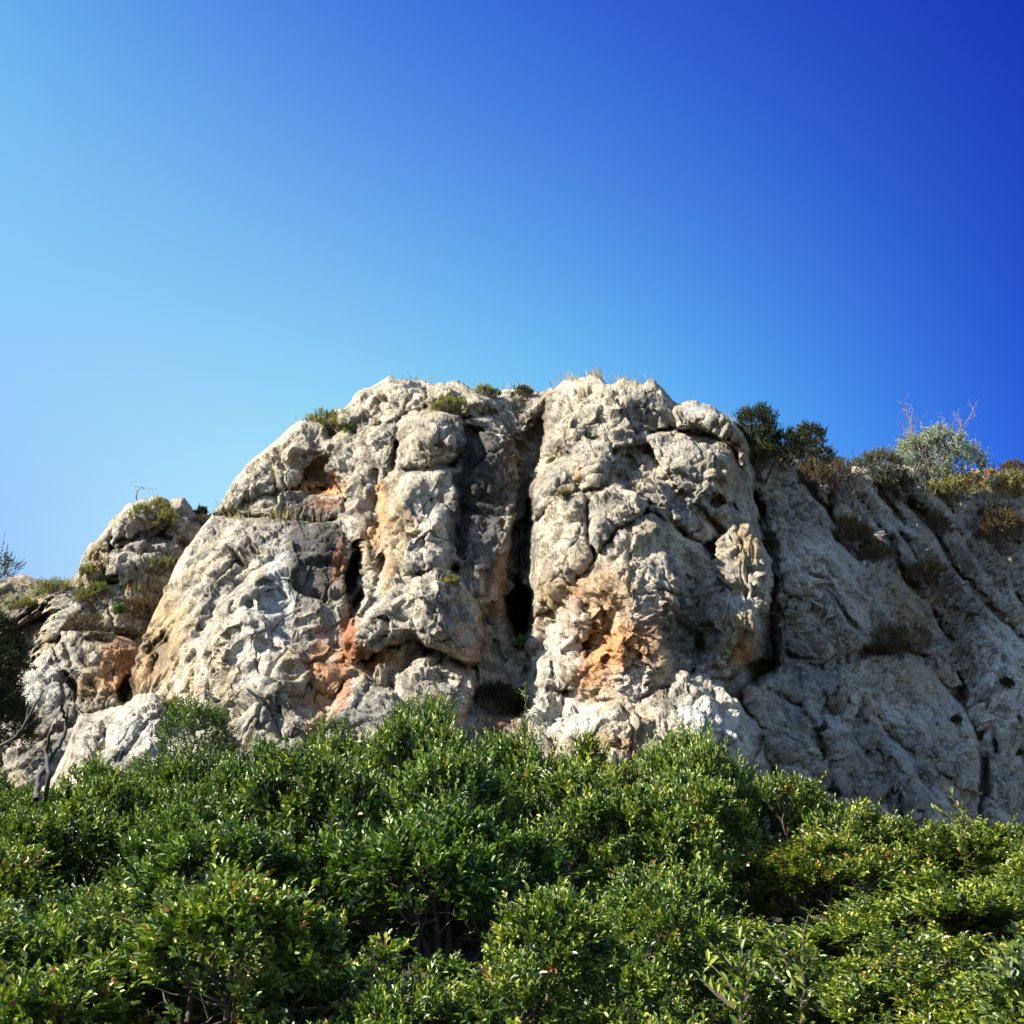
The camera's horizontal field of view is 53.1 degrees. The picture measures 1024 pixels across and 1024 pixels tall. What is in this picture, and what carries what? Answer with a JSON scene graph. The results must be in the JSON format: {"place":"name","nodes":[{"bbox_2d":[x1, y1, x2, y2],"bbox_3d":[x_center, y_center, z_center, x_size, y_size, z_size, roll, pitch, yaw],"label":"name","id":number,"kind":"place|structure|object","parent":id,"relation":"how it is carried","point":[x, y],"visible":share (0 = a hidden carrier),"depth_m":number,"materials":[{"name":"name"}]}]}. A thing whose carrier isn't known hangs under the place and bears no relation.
{"place":"outdoors","nodes":[
{"label":"outdoors","id":0,"kind":"place"},
{"bbox_2d":[0,574,54,618],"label":"hill","id":1,"kind":"structure","parent":0,"point":[16,587],"depth_m":43.52,"materials":[{"name":"stone"}]},
{"bbox_2d":[0,495,204,795],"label":"outcrop","id":2,"kind":"object","parent":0,"point":[78,673],"visible":0.27,"depth_m":23.48,"materials":[{"name":"stone"}]},
{"bbox_2d":[0,535,26,589],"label":"branch","id":3,"kind":"object","parent":2,"relation":"on","point":[5,560],"visible":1,"depth_m":18.56,"materials":[{"name":"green plant"}]},
{"bbox_2d":[8,597,36,612],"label":"shrub","id":4,"kind":"object","parent":2,"relation":"on","point":[20,603],"visible":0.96,"depth_m":24.73,"materials":[{"name":"green plant"}]},
{"bbox_2d":[28,575,73,598],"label":"shrub","id":5,"kind":"object","parent":2,"relation":"on","point":[49,587],"visible":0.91,"depth_m":24.57,"materials":[{"name":"green plant"}]},
{"bbox_2d":[61,611,110,632],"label":"shrub","id":6,"kind":"object","parent":2,"relation":"on","point":[83,619],"visible":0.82,"depth_m":22.96,"materials":[{"name":"brown plant"}]},
{"bbox_2d":[79,563,100,579],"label":"shrub","id":7,"kind":"object","parent":2,"relation":"on","point":[86,568],"visible":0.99,"depth_m":24.75,"materials":[{"name":"green plant"}]},
{"bbox_2d":[73,579,109,605],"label":"shrub","id":8,"kind":"object","parent":2,"relation":"on","point":[89,592],"visible":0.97,"depth_m":24.30,"materials":[{"name":"green plant"}]},
{"bbox_2d":[111,600,127,615],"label":"shrub","id":9,"kind":"object","parent":2,"relation":"on","point":[118,608],"visible":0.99,"depth_m":23.72,"materials":[{"name":"green plant"}]},
{"bbox_2d":[111,580,162,631],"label":"shrub","id":10,"kind":"object","parent":2,"relation":"on","point":[140,601],"visible":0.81,"depth_m":23.96,"materials":[{"name":"brown plant"}]},
{"bbox_2d":[126,494,180,535],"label":"shrub","id":11,"kind":"object","parent":2,"relation":"on","point":[166,512],"visible":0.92,"depth_m":25.89,"materials":[{"name":"green plant"}]},
{"bbox_2d":[143,555,177,576],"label":"shrub","id":12,"kind":"object","parent":2,"relation":"on","point":[171,564],"visible":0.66,"depth_m":25.23,"materials":[{"name":"green plant"}]},
{"bbox_2d":[192,513,211,526],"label":"shrub","id":13,"kind":"object","parent":2,"relation":"on","point":[201,517],"visible":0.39,"depth_m":26.74,"materials":[{"name":"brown plant"}]},
{"bbox_2d":[21,396,991,604],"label":"ledge grass","id":14,"kind":"structure","parent":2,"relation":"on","point":[287,512],"depth_m":24.50,"materials":[{"name":"green plant"}]},
{"bbox_2d":[0,0,1023,583],"label":"sky","id":15,"kind":"structure","parent":0,"point":[223,223],"materials":[{"name":"blue"}]},
{"bbox_2d":[52,873,1006,1023],"bbox_3d":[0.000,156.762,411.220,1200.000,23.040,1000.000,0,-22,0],"label":"ground","id":16,"kind":"structure","parent":0,"point":[467,951],"depth_m":8.96,"materials":[{"name":"green plant"}]},
{"bbox_2d":[0,884,36,923],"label":"shrub","id":17,"kind":"object","parent":16,"relation":"on","point":[5,910],"visible":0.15,"depth_m":6.14,"materials":[{"name":"green plant"}]},
{"bbox_2d":[0,600,42,754],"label":"tree","id":18,"kind":"object","parent":16,"relation":"on","point":[13,707],"visible":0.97,"depth_m":18.28,"materials":[{"name":"green plant"}]},
{"bbox_2d":[0,683,56,747],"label":"dead branch","id":19,"kind":"object","parent":16,"relation":"on","point":[22,728],"visible":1,"depth_m":11.29,"materials":[{"name":"grey wood"}]},
{"bbox_2d":[0,767,61,884],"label":"shrub","id":20,"kind":"object","parent":16,"relation":"on","point":[15,798],"visible":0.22,"depth_m":11.78,"materials":[{"name":"green plant"}]},
{"bbox_2d":[0,836,71,918],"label":"shrub","id":21,"kind":"object","parent":16,"relation":"on","point":[19,875],"visible":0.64,"depth_m":7.54,"materials":[{"name":"green plant"}]},
{"bbox_2d":[0,804,73,909],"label":"shrub","id":22,"kind":"object","parent":16,"relation":"on","point":[59,883],"visible":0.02,"depth_m":9.35,"materials":[{"name":"green plant"}]},
{"bbox_2d":[0,782,139,913],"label":"shrub","id":23,"kind":"object","parent":16,"relation":"on","point":[59,833],"visible":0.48,"depth_m":9.43,"materials":[{"name":"green plant"}]},
{"bbox_2d":[33,705,68,802],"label":"dead branch","id":24,"kind":"object","parent":23,"relation":"in","point":[41,773],"visible":1,"depth_m":10.31,"materials":[{"name":"grey wood"}]},
{"bbox_2d":[0,909,141,1022],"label":"shrub","id":25,"kind":"object","parent":16,"relation":"on","point":[15,940],"visible":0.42,"depth_m":4.93,"materials":[{"name":"green plant"}]},
{"bbox_2d":[10,742,166,894],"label":"shrub","id":26,"kind":"object","parent":16,"relation":"on","point":[105,780],"visible":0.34,"depth_m":11.21,"materials":[{"name":"green plant"}]},
{"bbox_2d":[41,692,207,879],"bbox_3d":[-5.491,4.459,16.483,4.763,3.130,7.348,0,-22,0],"label":"rock slab","id":27,"kind":"object","parent":16,"relation":"on","point":[125,732],"visible":0.17,"depth_m":15.37,"materials":[{"name":"stone"}]},
{"bbox_2d":[157,692,180,711],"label":"shrub","id":28,"kind":"object","parent":27,"relation":"on","point":[164,703],"visible":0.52,"depth_m":15.81,"materials":[{"name":"green plant"}]},
{"bbox_2d":[60,745,236,880],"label":"shrub","id":29,"kind":"object","parent":16,"relation":"on","point":[172,773],"visible":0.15,"depth_m":11.32,"materials":[{"name":"green plant"}]},
{"bbox_2d":[0,861,338,1023],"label":"shrub","id":30,"kind":"object","parent":16,"relation":"on","point":[109,913],"visible":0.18,"depth_m":5.44,"materials":[{"name":"green plant"}]},
{"bbox_2d":[116,687,259,788],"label":"shrub","id":31,"kind":"object","parent":16,"relation":"on","point":[208,756],"visible":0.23,"depth_m":12.95,"materials":[{"name":"green plant"}]},
{"bbox_2d":[23,804,366,960],"bbox_3d":[-2.264,2.896,7.284,2.531,1.569,2.344,15,-26,-33],"label":"shrub","id":32,"kind":"object","parent":16,"relation":"on","point":[188,854],"visible":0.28,"depth_m":7.00,"materials":[{"name":"green plant"}]},
{"bbox_2d":[99,775,315,888],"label":"shrub","id":33,"kind":"object","parent":16,"relation":"on","point":[157,830],"visible":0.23,"depth_m":9.22,"materials":[{"name":"green plant"}]},
{"bbox_2d":[0,844,422,1023],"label":"shrub","id":34,"kind":"object","parent":16,"relation":"on","point":[292,972],"visible":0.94,"depth_m":4.50,"materials":[{"name":"green plant"}]},
{"bbox_2d":[198,722,294,805],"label":"shrub","id":35,"kind":"object","parent":16,"relation":"on","point":[224,773],"visible":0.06,"depth_m":11.54,"materials":[{"name":"green plant"}]},
{"bbox_2d":[192,730,397,931],"bbox_3d":[-1.872,3.134,9.395,2.343,2.139,2.490,9,-24,-22],"label":"shrub","id":36,"kind":"object","parent":16,"relation":"on","point":[320,781],"visible":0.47,"depth_m":9.18,"materials":[{"name":"green plant"}]},
{"bbox_2d":[297,704,358,756],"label":"shrub","id":37,"kind":"object","parent":16,"relation":"on","point":[331,725],"visible":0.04,"depth_m":13.26,"materials":[{"name":"green plant"}]},
{"bbox_2d":[257,1007,420,1023],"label":"shrub","id":38,"kind":"object","parent":16,"relation":"on","point":[325,1021],"visible":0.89,"depth_m":3.96,"materials":[{"name":"green plant"}]},
{"bbox_2d":[300,727,417,817],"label":"shrub","id":39,"kind":"object","parent":16,"relation":"on","point":[349,745],"visible":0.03,"depth_m":11.78,"materials":[{"name":"green plant"}]},
{"bbox_2d":[355,685,478,750],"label":"shrub","id":40,"kind":"object","parent":16,"relation":"on","point":[414,704],"visible":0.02,"depth_m":13.15,"materials":[{"name":"green plant"}]},
{"bbox_2d":[302,729,535,952],"bbox_3d":[-0.818,3.134,9.491,2.486,2.190,2.302,14,-26,-31],"label":"shrub","id":41,"kind":"object","parent":16,"relation":"on","point":[464,766],"visible":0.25,"depth_m":9.24,"materials":[{"name":"green plant"}]},
{"bbox_2d":[257,775,591,983],"bbox_3d":[-0.634,2.804,7.372,2.742,1.789,2.122,12,-25,-27],"label":"shrub","id":42,"kind":"object","parent":16,"relation":"on","point":[436,847],"visible":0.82,"depth_m":7.18,"materials":[{"name":"green plant"}]},
{"bbox_2d":[323,947,540,1022],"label":"shrub","id":43,"kind":"object","parent":16,"relation":"on","point":[445,967],"visible":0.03,"depth_m":5.79,"materials":[{"name":"green plant"}]},
{"bbox_2d":[339,683,527,847],"bbox_3d":[-1.024,3.362,11.722,2.414,2.826,2.159,10,-24,-23],"label":"shrub","id":44,"kind":"object","parent":16,"relation":"on","point":[396,735],"visible":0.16,"depth_m":11.59,"materials":[{"name":"green plant"}]},
{"bbox_2d":[445,718,569,885],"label":"shrub","id":45,"kind":"object","parent":16,"relation":"on","point":[514,769],"visible":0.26,"depth_m":11.80,"materials":[{"name":"green plant"}]},
{"bbox_2d":[518,681,537,760],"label":"shoot","id":46,"kind":"object","parent":45,"relation":"on","point":[523,725],"visible":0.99,"depth_m":11.95,"materials":[{"name":"green plant"}]},
{"bbox_2d":[316,873,714,1023],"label":"shrub","id":47,"kind":"object","parent":16,"relation":"on","point":[565,940],"visible":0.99,"depth_m":4.39,"materials":[{"name":"green plant"}]},
{"bbox_2d":[523,717,644,895],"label":"shrub","id":48,"kind":"object","parent":16,"relation":"on","point":[629,773],"visible":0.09,"depth_m":12.10,"materials":[{"name":"green plant"}]},
{"bbox_2d":[482,739,729,929],"bbox_3d":[0.718,3.166,9.452,2.475,2.122,1.915,11,-25,-26],"label":"shrub","id":49,"kind":"object","parent":16,"relation":"on","point":[586,815],"visible":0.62,"depth_m":9.14,"materials":[{"name":"green plant"}]},
{"bbox_2d":[511,885,780,996],"bbox_3d":[0.982,3.173,7.400,2.017,0.904,2.103,-15,-27,33],"label":"shrub","id":50,"kind":"object","parent":16,"relation":"on","point":[735,936],"visible":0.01,"depth_m":7.25,"materials":[{"name":"green plant"}]},
{"bbox_2d":[512,850,839,1023],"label":"shrub","id":51,"kind":"object","parent":16,"relation":"on","point":[672,898],"visible":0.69,"depth_m":5.59,"materials":[{"name":"green plant"}]},
{"bbox_2d":[576,752,797,935],"bbox_3d":[1.585,3.234,9.596,2.152,1.971,2.406,-2,-22,6],"label":"shrub","id":52,"kind":"object","parent":16,"relation":"on","point":[701,811],"visible":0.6,"depth_m":9.14,"materials":[{"name":"green plant"}]},
{"bbox_2d":[618,708,772,853],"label":"shrub","id":53,"kind":"object","parent":16,"relation":"on","point":[708,759],"visible":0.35,"depth_m":11.68,"materials":[{"name":"green plant"}]},
{"bbox_2d":[694,926,767,1023],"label":"shoot","id":54,"kind":"object","parent":16,"relation":"on","point":[745,980],"visible":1,"depth_m":4.19,"materials":[{"name":"green plant"}]},
{"bbox_2d":[745,907,826,1023],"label":"shoot","id":55,"kind":"object","parent":16,"relation":"on","point":[790,967],"visible":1,"depth_m":4.39,"materials":[{"name":"green plant"}]},
{"bbox_2d":[645,915,936,994],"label":"shrub","id":56,"kind":"object","parent":16,"relation":"on","point":[778,932],"visible":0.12,"depth_m":7.12,"materials":[{"name":"green plant"}]},
{"bbox_2d":[715,765,872,913],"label":"shrub","id":57,"kind":"object","parent":16,"relation":"on","point":[807,811],"visible":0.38,"depth_m":11.47,"materials":[{"name":"green plant"}]},
{"bbox_2d":[727,824,947,953],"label":"shrub","id":58,"kind":"object","parent":16,"relation":"on","point":[866,866],"visible":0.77,"depth_m":9.12,"materials":[{"name":"green plant"}]},
{"bbox_2d":[775,796,916,906],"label":"shrub","id":59,"kind":"object","parent":16,"relation":"on","point":[881,822],"visible":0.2,"depth_m":11.60,"materials":[{"name":"green plant"}]},
{"bbox_2d":[750,916,1009,1023],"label":"shrub","id":60,"kind":"object","parent":16,"relation":"on","point":[864,992],"visible":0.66,"depth_m":5.56,"materials":[{"name":"green plant"}]},
{"bbox_2d":[781,854,1023,982],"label":"shrub","id":61,"kind":"object","parent":16,"relation":"on","point":[983,908],"visible":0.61,"depth_m":7.33,"materials":[{"name":"green plant"}]},
{"bbox_2d":[847,816,1023,898],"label":"shrub","id":62,"kind":"object","parent":16,"relation":"on","point":[993,850],"visible":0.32,"depth_m":10.92,"materials":[{"name":"green plant"}]},
{"bbox_2d":[877,953,1023,1023],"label":"shrub","id":63,"kind":"object","parent":16,"relation":"on","point":[950,1011],"visible":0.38,"depth_m":4.81,"materials":[{"name":"green plant"}]},
{"bbox_2d":[931,787,979,851],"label":"shoot","id":64,"kind":"object","parent":16,"relation":"on","point":[958,822],"visible":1,"depth_m":8.62,"materials":[{"name":"green plant"}]},
{"bbox_2d":[919,919,1023,1023],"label":"shrub","id":65,"kind":"object","parent":16,"relation":"on","point":[1002,991],"visible":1,"depth_m":3.74,"materials":[{"name":"green plant"}]},
{"bbox_2d":[920,813,1023,885],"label":"shrub","id":66,"kind":"object","parent":16,"relation":"on","point":[1019,830],"visible":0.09,"depth_m":11.50,"materials":[{"name":"green plant"}]},
{"bbox_2d":[936,927,1023,992],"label":"shrub","id":67,"kind":"object","parent":16,"relation":"on","point":[1008,951],"visible":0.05,"depth_m":5.90,"materials":[{"name":"green plant"}]},
{"bbox_2d":[984,843,1023,888],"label":"shrub","id":68,"kind":"object","parent":16,"relation":"on","point":[1013,868],"visible":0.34,"depth_m":9.51,"materials":[{"name":"green plant"}]},
{"bbox_2d":[129,374,1023,886],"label":"cliff","id":69,"kind":"structure","parent":0,"point":[633,588],"depth_m":18.32,"materials":[{"name":"stone"}]},
{"bbox_2d":[303,406,341,436],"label":"shrub","id":70,"kind":"object","parent":69,"relation":"on","point":[331,417],"visible":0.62,"depth_m":23.30,"materials":[{"name":"green plant"}]},
{"bbox_2d":[427,393,469,414],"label":"shrub","id":71,"kind":"object","parent":69,"relation":"on","point":[454,402],"visible":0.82,"depth_m":21.23,"materials":[{"name":"green plant"}]},
{"bbox_2d":[440,574,460,587],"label":"shrub","id":72,"kind":"object","parent":69,"relation":"on","point":[450,578],"visible":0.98,"depth_m":16.46,"materials":[{"name":"green plant"}]},
{"bbox_2d":[474,383,501,398],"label":"shrub","id":73,"kind":"object","parent":69,"relation":"on","point":[488,389],"visible":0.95,"depth_m":22.38,"materials":[{"name":"green plant"}]},
{"bbox_2d":[475,679,513,705],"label":"shrub","id":74,"kind":"object","parent":69,"relation":"on","point":[499,689],"visible":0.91,"depth_m":16.47,"materials":[{"name":"green plant"}]},
{"bbox_2d":[511,634,528,651],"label":"shrub","id":75,"kind":"object","parent":69,"relation":"on","point":[519,642],"visible":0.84,"depth_m":17.81,"materials":[{"name":"green plant"}]},
{"bbox_2d":[509,383,534,400],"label":"shrub","id":76,"kind":"object","parent":69,"relation":"on","point":[523,392],"visible":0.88,"depth_m":22.66,"materials":[{"name":"green plant"}]},
{"bbox_2d":[554,487,571,500],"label":"shrub","id":77,"kind":"object","parent":69,"relation":"on","point":[564,492],"visible":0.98,"depth_m":17.86,"materials":[{"name":"green plant"}]},
{"bbox_2d":[284,366,1017,471],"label":"dry grass","id":78,"kind":"structure","parent":69,"relation":"on","point":[599,373],"depth_m":22.03,"materials":[{"name":"plant"}]},
{"bbox_2d":[749,435,782,471],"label":"shrub","id":79,"kind":"object","parent":69,"relation":"on","point":[756,448],"visible":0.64,"depth_m":20.95,"materials":[{"name":"green plant"}]},
{"bbox_2d":[731,401,808,485],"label":"shrub","id":80,"kind":"object","parent":69,"relation":"on","point":[766,426],"visible":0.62,"depth_m":20.93,"materials":[{"name":"green plant"}]},
{"bbox_2d":[761,530,779,574],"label":"shrub","id":81,"kind":"object","parent":69,"relation":"on","point":[770,542],"visible":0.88,"depth_m":18.78,"materials":[{"name":"green plant"}]},
{"bbox_2d":[771,453,795,473],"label":"shrub","id":82,"kind":"object","parent":69,"relation":"on","point":[788,461],"visible":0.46,"depth_m":22.17,"materials":[{"name":"brown plant"}]},
{"bbox_2d":[775,595,797,630],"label":"shrub","id":83,"kind":"object","parent":69,"relation":"on","point":[786,606],"visible":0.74,"depth_m":18.35,"materials":[{"name":"green plant"}]},
{"bbox_2d":[778,419,844,482],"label":"shrub","id":84,"kind":"object","parent":69,"relation":"on","point":[807,430],"visible":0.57,"depth_m":23.73,"materials":[{"name":"green plant"}]},
{"bbox_2d":[814,724,828,749],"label":"shrub","id":85,"kind":"object","parent":69,"relation":"on","point":[819,736],"visible":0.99,"depth_m":16.01,"materials":[{"name":"green plant"}]},
{"bbox_2d":[796,451,863,494],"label":"shrub","id":86,"kind":"object","parent":69,"relation":"on","point":[825,477],"visible":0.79,"depth_m":22.96,"materials":[{"name":"brown plant"}]},
{"bbox_2d":[826,784,842,799],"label":"shrub","id":87,"kind":"object","parent":69,"relation":"on","point":[833,789],"visible":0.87,"depth_m":14.81,"materials":[{"name":"green plant"}]},
{"bbox_2d":[832,510,873,552],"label":"shrub","id":88,"kind":"object","parent":69,"relation":"on","point":[859,530],"visible":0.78,"depth_m":22.21,"materials":[{"name":"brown plant"}]},
{"bbox_2d":[855,541,896,565],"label":"shrub","id":89,"kind":"object","parent":69,"relation":"on","point":[875,552],"visible":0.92,"depth_m":22.19,"materials":[{"name":"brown plant"}]},
{"bbox_2d":[845,446,912,498],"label":"shrub","id":90,"kind":"object","parent":69,"relation":"on","point":[873,458],"visible":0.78,"depth_m":25.24,"materials":[{"name":"green plant"}]},
{"bbox_2d":[862,616,934,657],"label":"shrub","id":91,"kind":"object","parent":69,"relation":"on","point":[896,636],"visible":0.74,"depth_m":19.84,"materials":[{"name":"brown plant"}]},
{"bbox_2d":[873,467,927,504],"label":"shrub","id":92,"kind":"object","parent":69,"relation":"on","point":[905,479],"visible":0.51,"depth_m":25.12,"materials":[{"name":"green plant"}]},
{"bbox_2d":[901,557,956,595],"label":"shrub","id":93,"kind":"object","parent":69,"relation":"on","point":[927,567],"visible":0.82,"depth_m":23.20,"materials":[{"name":"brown plant"}]},
{"bbox_2d":[914,509,953,537],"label":"shrub","id":94,"kind":"object","parent":69,"relation":"on","point":[942,520],"visible":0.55,"depth_m":25.67,"materials":[{"name":"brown plant"}]},
{"bbox_2d":[866,397,1006,498],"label":"shrub","id":95,"kind":"object","parent":69,"relation":"on","point":[924,442],"visible":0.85,"depth_m":27.78,"materials":[{"name":"green plant"}]},
{"bbox_2d":[924,470,976,507],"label":"shrub","id":96,"kind":"object","parent":69,"relation":"on","point":[942,486],"visible":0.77,"depth_m":27.16,"materials":[{"name":"green plant"}]},
{"bbox_2d":[950,714,962,727],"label":"shrub","id":97,"kind":"object","parent":69,"relation":"on","point":[956,718],"visible":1,"depth_m":18.89,"materials":[{"name":"green plant"}]},
{"bbox_2d":[957,466,1000,493],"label":"shrub","id":98,"kind":"object","parent":69,"relation":"on","point":[981,480],"visible":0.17,"depth_m":29.76,"materials":[{"name":"orange plant"}]},
{"bbox_2d":[970,492,1023,555],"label":"shrub","id":99,"kind":"object","parent":69,"relation":"on","point":[1007,521],"visible":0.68,"depth_m":27.15,"materials":[{"name":"brown plant"}]},
{"bbox_2d":[975,467,1023,497],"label":"shrub","id":100,"kind":"object","parent":69,"relation":"on","point":[1009,479],"visible":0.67,"depth_m":28.91,"materials":[{"name":"green plant"}]},
{"bbox_2d":[995,675,1015,689],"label":"shrub","id":101,"kind":"object","parent":69,"relation":"on","point":[1005,681],"visible":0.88,"depth_m":21.76,"materials":[{"name":"green plant"}]},
{"bbox_2d":[998,458,1023,472],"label":"shrub","id":102,"kind":"object","parent":69,"relation":"on","point":[1008,464],"visible":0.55,"depth_m":31.48,"materials":[{"name":"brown plant"}]},
{"bbox_2d":[872,463,1023,504],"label":"dry grass","id":103,"kind":"structure","parent":0,"point":[999,491],"depth_m":28.87,"materials":[{"name":"plant"}]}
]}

